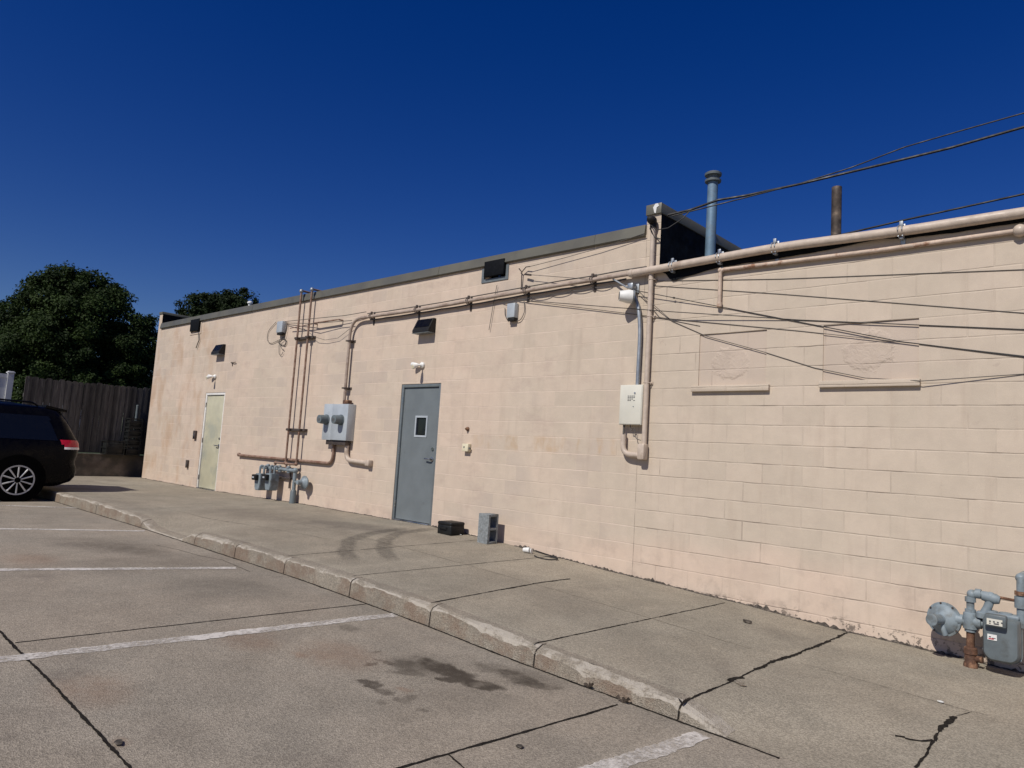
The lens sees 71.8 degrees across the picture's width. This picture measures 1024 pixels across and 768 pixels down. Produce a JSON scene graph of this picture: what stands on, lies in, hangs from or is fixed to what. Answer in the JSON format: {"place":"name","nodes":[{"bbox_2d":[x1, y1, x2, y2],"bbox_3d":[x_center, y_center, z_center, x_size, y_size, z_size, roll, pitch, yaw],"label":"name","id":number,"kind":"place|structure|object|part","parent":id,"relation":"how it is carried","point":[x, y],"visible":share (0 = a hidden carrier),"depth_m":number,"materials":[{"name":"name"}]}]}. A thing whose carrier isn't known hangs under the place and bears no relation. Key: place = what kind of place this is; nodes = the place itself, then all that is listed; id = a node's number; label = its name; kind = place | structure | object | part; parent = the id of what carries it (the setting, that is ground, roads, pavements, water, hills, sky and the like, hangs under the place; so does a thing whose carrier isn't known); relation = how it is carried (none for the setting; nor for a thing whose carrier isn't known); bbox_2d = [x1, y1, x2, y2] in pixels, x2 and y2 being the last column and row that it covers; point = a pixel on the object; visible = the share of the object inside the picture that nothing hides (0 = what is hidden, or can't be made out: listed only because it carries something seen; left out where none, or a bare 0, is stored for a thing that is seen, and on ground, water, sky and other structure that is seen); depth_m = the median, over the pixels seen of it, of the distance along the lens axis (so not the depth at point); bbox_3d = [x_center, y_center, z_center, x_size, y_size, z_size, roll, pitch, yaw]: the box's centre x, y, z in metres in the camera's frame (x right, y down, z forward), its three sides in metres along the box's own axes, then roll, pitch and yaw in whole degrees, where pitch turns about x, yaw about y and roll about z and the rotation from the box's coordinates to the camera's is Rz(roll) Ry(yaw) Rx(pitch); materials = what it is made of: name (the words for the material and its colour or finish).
{"place":"outdoors","nodes":[
{"label":"outdoors","id":0,"kind":"place"},
{"bbox_2d":[0,496,809,767],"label":"parking lot","id":1,"kind":"structure","parent":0,"point":[395,691],"depth_m":4.41,"materials":[{"name":"concrete"}]},
{"bbox_2d":[0,398,78,501],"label":"parked minivan","id":2,"kind":"object","parent":1,"relation":"on","point":[39,446],"visible":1,"depth_m":12.91,"materials":[{"name":"black paint"}]},
{"bbox_3d":[-8.965,0.763,12.772,0.166,0.442,1.359,-2,-8,43],"label":"side window","id":3,"kind":"part","parent":2,"relation":"part of","materials":[{"name":"black glass"}]},
{"bbox_2d":[114,739,122,744],"bbox_3d":[-1.897,1.725,3.410,0.079,0.011,0.035,-2,-8,43],"label":"dry leaf","id":4,"kind":"object","parent":1,"relation":"on","point":[118,741],"visible":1,"depth_m":3.41,"materials":[{"name":"brown plant"}]},
{"bbox_2d":[0,505,708,767],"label":"parking line","id":5,"kind":"object","parent":1,"relation":"on","point":[612,763],"visible":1,"depth_m":4.81,"materials":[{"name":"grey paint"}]},
{"bbox_2d":[0,496,779,767],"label":"expansion joint","id":6,"kind":"object","parent":1,"relation":"on","point":[99,733],"visible":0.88,"depth_m":4.24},
{"bbox_2d":[583,682,593,687],"bbox_3d":[0.520,2.026,4.766,0.092,0.048,0.040,-2,-8,43],"label":"weed","id":7,"kind":"object","parent":1,"relation":"on","point":[589,685],"visible":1,"depth_m":4.76,"materials":[{"name":"green plant"}]},
{"bbox_2d":[616,694,630,702],"bbox_3d":[0.716,2.024,4.543,0.094,0.048,0.048,-2,-8,43],"label":"weed","id":8,"kind":"object","parent":1,"relation":"on","point":[623,700],"visible":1,"depth_m":4.54,"materials":[{"name":"green plant"}]},
{"bbox_2d":[0,0,1023,420],"label":"sky","id":9,"kind":"structure","parent":0,"point":[170,149],"materials":[{"name":"blue"}]},
{"bbox_2d":[44,476,1023,767],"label":"pavement","id":10,"kind":"structure","parent":0,"point":[856,700],"depth_m":5.84,"materials":[{"name":"concrete"}]},
{"bbox_2d":[252,464,308,503],"bbox_3d":[-4.440,1.922,13.502,1.787,0.734,0.360,-2,-8,43],"label":"gas meter set","id":11,"kind":"object","parent":10,"relation":"on","point":[269,481],"visible":0.99,"depth_m":13.59,"materials":[{"name":"grey metal"}]},
{"bbox_2d":[36,487,736,740],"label":"kerb","id":12,"kind":"structure","parent":10,"relation":"on","point":[523,648],"depth_m":5.77,"materials":[{"name":"concrete"}]},
{"bbox_2d":[437,520,464,535],"bbox_3d":[-0.884,2.055,10.100,0.294,0.183,0.310,-2,-8,43],"label":"plastic case","id":13,"kind":"object","parent":10,"relation":"on","point":[450,527],"visible":1,"depth_m":10.01,"materials":[{"name":"black plastic"}]},
{"bbox_2d":[477,513,498,543],"bbox_3d":[-0.326,1.960,9.603,0.194,0.403,0.194,-2,-8,43],"label":"cinder block","id":14,"kind":"object","parent":10,"relation":"on","point":[487,528],"depth_m":9.56,"materials":[{"name":"grey concrete"}]},
{"bbox_2d":[298,522,744,646],"bbox_3d":[-0.645,2.083,8.077,7.000,0.249,0.022,-2,-8,43],"label":"pavement seam","id":15,"kind":"object","parent":10,"relation":"on","point":[545,586],"visible":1,"depth_m":7.10,"materials":[{"name":"grey concrete"}]},
{"bbox_2d":[523,547,532,553],"bbox_3d":[0.198,2.143,9.119,0.124,0.080,0.073,2,-6,18],"label":"crumpled cup","id":16,"kind":"object","parent":10,"relation":"on","point":[527,549],"visible":1,"depth_m":9.10,"materials":[{"name":"white paper"}]},
{"bbox_2d":[534,550,557,559],"bbox_3d":[0.367,2.177,8.994,0.255,0.045,0.568,8,-7,-35],"label":"cable loop","id":17,"kind":"object","parent":10,"relation":"on","point":[551,556],"visible":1,"depth_m":8.92,"materials":[{"name":"black rubber"}]},
{"bbox_2d":[180,511,980,767],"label":"pavement crack","id":18,"kind":"object","parent":10,"relation":"on","point":[951,719],"visible":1,"depth_m":5.20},
{"bbox_2d":[144,478,1023,673],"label":"dirt line","id":19,"kind":"object","parent":10,"relation":"on","point":[765,607],"visible":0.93,"depth_m":7.18,"materials":[{"name":"brown soil"}]},
{"bbox_2d":[926,571,1023,668],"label":"gas meter set","id":20,"kind":"object","parent":10,"relation":"on","point":[1003,637],"visible":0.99,"depth_m":5.68,"materials":[{"name":"grey metal"}]},
{"label":"ground","id":21,"kind":"structure","parent":0,"visible":0},
{"bbox_2d":[142,170,1023,671],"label":"commercial building","id":22,"kind":"structure","parent":21,"relation":"on","point":[890,506],"depth_m":8.10,"materials":[{"name":"concrete"}]},
{"bbox_2d":[192,431,196,438],"bbox_3d":[-7.461,1.196,16.634,0.120,0.200,0.054,-2,-8,43],"label":"switch box","id":23,"kind":"object","parent":22,"relation":"attached to","point":[194,434],"visible":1,"depth_m":16.61,"materials":[{"name":"metal"}]},
{"bbox_2d":[206,374,215,378],"bbox_3d":[-6.957,-0.162,16.263,0.225,0.136,0.225,-2,-8,43],"label":"floodlight","id":24,"kind":"object","parent":22,"relation":"attached to","point":[208,376],"visible":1,"depth_m":16.25,"materials":[{"name":"white plastic"}]},
{"bbox_2d":[198,395,223,489],"bbox_3d":[-6.857,1.313,16.129,0.899,2.119,0.110,-2,-8,43],"label":"door","id":25,"kind":"structure","parent":22,"relation":"in","point":[214,413],"depth_m":16.14,"materials":[{"name":"metal"}]},
{"bbox_2d":[211,344,225,355],"bbox_3d":[-6.730,-0.787,16.205,0.408,0.242,0.147,-2,-8,43],"label":"wall light","id":26,"kind":"object","parent":22,"relation":"attached to","point":[218,350],"visible":1,"depth_m":16.11,"materials":[{"name":"brown metal"}]},
{"bbox_2d":[267,321,287,355],"bbox_3d":[-4.854,-0.934,14.521,0.817,0.726,0.098,-2,-8,43],"label":"junction box","id":27,"kind":"object","parent":22,"relation":"attached to","point":[281,329],"visible":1,"depth_m":14.35,"materials":[{"name":"grey metal"}]},
{"bbox_2d":[285,312,363,321],"bbox_3d":[-3.610,-1.262,13.330,2.829,0.102,0.106,-2,-8,43],"label":"cable","id":28,"kind":"object","parent":27,"relation":"attached to","point":[325,317],"visible":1,"depth_m":13.14,"materials":[{"name":"black rubber"}]},
{"bbox_2d":[299,320,351,323],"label":"cable","id":29,"kind":"object","parent":27,"relation":"attached to","point":[323,322],"visible":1,"depth_m":13.20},
{"bbox_2d":[237,445,334,464],"bbox_3d":[-4.502,1.305,13.855,3.598,0.394,0.084,-2,-8,43],"label":"electric conduit","id":30,"kind":"object","parent":22,"relation":"attached to","point":[299,460],"visible":0.98,"depth_m":13.43,"materials":[{"name":"beige metal"}]},
{"bbox_2d":[274,289,310,465],"bbox_3d":[-4.064,-0.070,14.241,0.453,3.510,1.042,-2,-8,43],"label":"gas pipe","id":31,"kind":"object","parent":22,"relation":"attached to","point":[301,291],"visible":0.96,"depth_m":13.76,"materials":[{"name":"brown metal"}]},
{"bbox_2d":[286,428,307,431],"bbox_3d":[-4.151,0.877,13.558,0.647,0.050,0.132,-2,-8,43],"label":"pipe strut","id":32,"kind":"object","parent":22,"relation":"attached to","point":[295,429],"visible":0.97,"depth_m":13.55,"materials":[{"name":"metal"}]},
{"bbox_2d":[285,287,321,467],"bbox_3d":[-3.770,-0.073,13.969,0.425,3.498,1.042,-2,-8,43],"label":"gas pipe","id":33,"kind":"object","parent":22,"relation":"attached to","point":[312,289],"visible":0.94,"depth_m":13.49,"materials":[{"name":"brown metal"}]},
{"bbox_2d":[294,336,315,340],"bbox_3d":[-4.041,-0.894,13.736,0.647,0.050,0.132,-2,-8,43],"label":"pipe strut","id":34,"kind":"object","parent":22,"relation":"attached to","point":[304,338],"visible":0.98,"depth_m":13.71,"materials":[{"name":"brown metal"}]},
{"bbox_2d":[290,319,342,328],"bbox_3d":[-3.786,-1.147,13.552,1.776,0.042,0.110,-2,-8,43],"label":"cable","id":35,"kind":"object","parent":22,"relation":"attached to","point":[321,322],"visible":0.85,"depth_m":13.25,"materials":[{"name":"black rubber"}]},
{"bbox_2d":[317,400,355,445],"bbox_3d":[-3.138,0.676,12.518,0.760,0.795,0.323,-2,-8,43],"label":"electric meter box","id":36,"kind":"object","parent":22,"relation":"attached to","point":[337,421],"visible":1,"depth_m":12.40,"materials":[{"name":"grey metal"}]},
{"bbox_2d":[344,446,372,465],"bbox_3d":[-2.637,1.193,12.127,0.759,0.387,0.098,-2,-8,43],"label":"electric conduit","id":37,"kind":"object","parent":22,"relation":"attached to","point":[357,461],"visible":1,"depth_m":12.10,"materials":[{"name":"beige metal"}]},
{"bbox_2d":[394,387,438,523],"bbox_3d":[-1.511,1.102,11.199,0.879,2.101,0.110,-2,-8,43],"label":"door","id":38,"kind":"structure","parent":22,"relation":"in","point":[414,493],"depth_m":11.20,"materials":[{"name":"grey metal"}]},
{"bbox_2d":[411,362,424,368],"bbox_3d":[-1.547,-0.291,11.262,0.225,0.136,0.225,-2,-8,43],"label":"floodlight","id":39,"kind":"object","parent":22,"relation":"attached to","point":[414,365],"visible":1,"depth_m":11.25,"materials":[{"name":"white plastic"}]},
{"bbox_2d":[412,318,435,334],"bbox_3d":[-1.403,-0.923,11.281,0.408,0.242,0.147,-2,-8,43],"label":"wall light","id":40,"kind":"object","parent":22,"relation":"attached to","point":[424,326],"visible":1,"depth_m":11.21,"materials":[{"name":"brown metal"}]},
{"bbox_2d":[462,444,470,451],"bbox_3d":[-0.660,0.931,10.350,0.143,0.112,0.072,-2,-8,43],"label":"outlet box","id":41,"kind":"object","parent":22,"relation":"attached to","point":[466,447],"visible":1,"depth_m":10.32,"materials":[{"name":"beige plastic"}]},
{"bbox_2d":[505,303,524,321],"bbox_3d":[0.019,-1.025,10.018,0.396,0.282,0.088,-2,-8,43],"label":"junction box","id":42,"kind":"object","parent":22,"relation":"attached to","point":[512,312],"visible":1,"depth_m":9.98,"materials":[{"name":"grey metal"}]},
{"bbox_2d":[519,266,531,289],"bbox_3d":[0.190,-1.491,9.940,0.064,0.320,0.264,8,-7,-40],"label":"wire hook","id":43,"kind":"object","parent":22,"relation":"attached to","point":[524,274],"visible":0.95,"depth_m":9.98,"materials":[{"name":"beige metal"}]},
{"bbox_2d":[537,275,591,279],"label":"cable","id":44,"kind":"object","parent":43,"relation":"attached to","point":[563,277],"visible":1,"depth_m":9.40,"materials":[{"name":"black rubber"}]},
{"bbox_2d":[503,285,610,302],"bbox_3d":[0.559,-1.210,9.568,1.914,0.061,0.010,-2,-8,43],"label":"cable","id":45,"kind":"object","parent":22,"relation":"attached to","point":[555,294],"visible":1,"depth_m":9.54,"materials":[{"name":"black rubber"}]},
{"bbox_2d":[530,233,644,266],"bbox_3d":[0.944,-1.743,9.265,1.857,0.172,0.015,-2,-8,42],"label":"cable","id":46,"kind":"object","parent":22,"relation":"attached to","point":[591,250],"visible":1,"depth_m":9.17,"materials":[{"name":"black rubber"}]},
{"bbox_2d":[612,279,639,303],"bbox_3d":[1.352,-1.157,8.669,0.383,0.373,0.257,0,-7,32],"label":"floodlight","id":47,"kind":"object","parent":22,"relation":"attached to","point":[626,296],"visible":1,"depth_m":8.55,"materials":[{"name":"white plastic"}]},
{"bbox_2d":[619,385,643,440],"bbox_3d":[1.439,0.343,8.467,0.313,0.662,0.112,-2,-8,43],"label":"utility panel","id":48,"kind":"object","parent":22,"relation":"attached to","point":[631,406],"visible":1,"depth_m":8.43,"materials":[{"name":"metal"}]},
{"bbox_2d":[619,385,641,423],"bbox_3d":[1.414,0.247,8.443,0.297,0.462,0.005,-2,-8,43],"label":"door","id":49,"kind":"structure","parent":48,"relation":"in","point":[629,414],"depth_m":8.44,"materials":[{"name":"white metal"}]},
{"bbox_2d":[634,295,641,384],"bbox_3d":[1.490,-0.554,8.573,0.187,1.208,0.047,-2,-8,43],"label":"electric conduit","id":50,"kind":"object","parent":22,"relation":"attached to","point":[639,345],"visible":0.91,"depth_m":8.50,"materials":[{"name":"grey metal"}]},
{"bbox_2d":[620,215,657,459],"bbox_3d":[1.512,-0.571,8.505,0.378,2.940,0.168,-2,-8,43],"label":"electric conduit","id":51,"kind":"object","parent":22,"relation":"attached to","point":[641,453],"visible":1,"depth_m":8.41,"materials":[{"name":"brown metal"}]},
{"bbox_2d":[649,211,689,229],"bbox_3d":[1.853,-1.938,8.418,0.525,0.207,0.065,0,-7,32],"label":"cable","id":52,"kind":"object","parent":51,"relation":"attached to","point":[671,225],"visible":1,"depth_m":8.37,"materials":[{"name":"black rubber"}]},
{"bbox_2d":[640,292,698,325],"bbox_3d":[1.857,-0.886,8.333,0.790,0.477,0.043,-1,-7,39],"label":"cable","id":53,"kind":"object","parent":22,"relation":"attached to","point":[668,319],"visible":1,"depth_m":8.34,"materials":[{"name":"black rubber"}]},
{"bbox_2d":[342,207,1023,399],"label":"electric conduit","id":54,"kind":"object","parent":22,"relation":"attached to","point":[902,229],"visible":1,"depth_m":7.52,"materials":[{"name":"beige metal"}]},
{"bbox_2d":[370,278,626,319],"bbox_3d":[-0.530,-1.208,10.551,5.289,0.088,0.021,-2,-8,43],"label":"cable","id":55,"kind":"object","parent":54,"relation":"attached to","point":[504,298],"visible":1,"depth_m":10.12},
{"bbox_2d":[367,266,646,313],"bbox_3d":[-0.453,-1.324,10.491,5.664,0.084,0.016,-2,-8,43],"label":"cable","id":56,"kind":"object","parent":54,"relation":"attached to","point":[513,289],"visible":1,"depth_m":10.01,"materials":[{"name":"black rubber"}]},
{"bbox_2d":[525,300,1023,329],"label":"cable","id":57,"kind":"object","parent":22,"relation":"attached to","point":[794,319],"visible":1,"depth_m":7.24,"materials":[{"name":"black rubber"}]},
{"bbox_2d":[529,301,1022,355],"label":"cable","id":58,"kind":"object","parent":22,"relation":"attached to","point":[765,327],"visible":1,"depth_m":7.52,"materials":[{"name":"black rubber"}]},
{"bbox_2d":[636,290,1023,356],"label":"cable","id":59,"kind":"object","parent":22,"relation":"attached to","point":[843,330],"visible":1,"depth_m":6.92,"materials":[{"name":"black rubber"}]},
{"bbox_2d":[637,290,1022,380],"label":"cable","id":60,"kind":"object","parent":22,"relation":"attached to","point":[834,371],"visible":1,"depth_m":7.00,"materials":[{"name":"black rubber"}]},
{"bbox_2d":[653,285,1022,312],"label":"cable","id":61,"kind":"object","parent":22,"relation":"attached to","point":[848,299],"visible":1,"depth_m":6.95,"materials":[{"name":"black rubber"}]},
{"bbox_2d":[667,269,1023,280],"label":"cable","id":62,"kind":"object","parent":22,"relation":"attached to","point":[852,276],"visible":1,"depth_m":6.92,"materials":[{"name":"black rubber"}]},
{"bbox_2d":[668,126,1023,215],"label":"overhead cable","id":63,"kind":"object","parent":22,"relation":"attached to","point":[881,164],"visible":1,"depth_m":7.59,"materials":[{"name":"black rubber"}]},
{"bbox_2d":[672,112,1023,216],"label":"overhead cable","id":64,"kind":"object","parent":22,"relation":"attached to","point":[855,165],"visible":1,"depth_m":7.62,"materials":[{"name":"black rubber"}]},
{"bbox_2d":[717,224,1023,306],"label":"gas pipe","id":65,"kind":"object","parent":22,"relation":"attached to","point":[1017,230],"visible":1,"depth_m":6.84,"materials":[{"name":"beige metal"}]},
{"bbox_2d":[831,193,1023,235],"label":"overhead cable","id":66,"kind":"object","parent":22,"relation":"attached to","point":[994,200],"visible":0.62,"depth_m":6.98,"materials":[{"name":"black rubber"}]},
{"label":"yard lawn","id":67,"kind":"structure","parent":0,"visible":0},
{"bbox_2d":[0,371,15,400],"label":"vinyl fence","id":68,"kind":"object","parent":67,"relation":"on","point":[6,383],"visible":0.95,"depth_m":17.92,"materials":[{"name":"white plastic"}]},
{"bbox_2d":[0,260,159,412],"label":"maple tree","id":69,"kind":"object","parent":67,"relation":"on","point":[56,324],"visible":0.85,"depth_m":24.73,"materials":[{"name":"green plant"}]},
{"bbox_2d":[75,453,143,476],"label":"retaining wall","id":70,"kind":"structure","parent":67,"relation":"on","point":[91,464],"depth_m":18.46,"materials":[{"name":"concrete"}]},
{"bbox_2d":[22,376,151,454],"bbox_3d":[-10.139,0.994,19.211,0.182,1.883,5.433,-2,-8,43],"label":"plank fence","id":71,"kind":"object","parent":70,"relation":"on","point":[105,418],"visible":0.4,"depth_m":18.33,"materials":[{"name":"brown wood"}]},
{"bbox_2d":[100,440,125,454],"bbox_3d":[-10.407,1.656,18.443,0.420,0.358,0.442,-2,-8,43],"label":"storage crate","id":72,"kind":"object","parent":70,"relation":"on","point":[112,448],"visible":1,"depth_m":18.33,"materials":[{"name":"black plastic"}]},
{"bbox_2d":[122,446,140,455],"bbox_3d":[-10.106,1.766,18.765,0.320,0.241,0.342,-2,-8,43],"label":"storage crate","id":73,"kind":"object","parent":70,"relation":"on","point":[131,451],"visible":0.85,"depth_m":18.66,"materials":[{"name":"black plastic"}]},
{"bbox_2d":[123,436,141,445],"bbox_3d":[-10.091,1.523,18.789,0.320,0.241,0.342,-2,-8,43],"label":"storage crate","id":74,"kind":"object","parent":73,"relation":"on","point":[132,442],"visible":0.93,"depth_m":18.70,"materials":[{"name":"black plastic"}]},
{"bbox_2d":[124,427,142,436],"bbox_3d":[-10.076,1.280,18.814,0.320,0.241,0.342,-2,-8,43],"label":"storage crate","id":75,"kind":"object","parent":74,"relation":"on","point":[133,433],"visible":0.98,"depth_m":18.73,"materials":[{"name":"black plastic"}]},
{"bbox_2d":[125,418,143,427],"bbox_3d":[-10.061,1.036,18.838,0.320,0.241,0.342,-2,-8,43],"label":"storage crate","id":76,"kind":"object","parent":75,"relation":"on","point":[134,423],"visible":1,"depth_m":18.75,"materials":[{"name":"black plastic"}]},
{"bbox_2d":[132,405,138,447],"bbox_3d":[-10.135,1.233,19.016,0.075,1.347,0.075,-2,-8,43],"label":"metal post","id":77,"kind":"object","parent":70,"relation":"on","point":[137,411],"visible":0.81,"depth_m":19.04,"materials":[{"name":"grey metal"}]},
{"bbox_2d":[173,287,259,316],"bbox_3d":[-16.436,-0.576,39.880,6.460,9.978,6.248,-2,-8,43],"label":"maple tree","id":78,"kind":"object","parent":67,"relation":"on","point":[226,299],"visible":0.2,"depth_m":39.29,"materials":[{"name":"green plant"}]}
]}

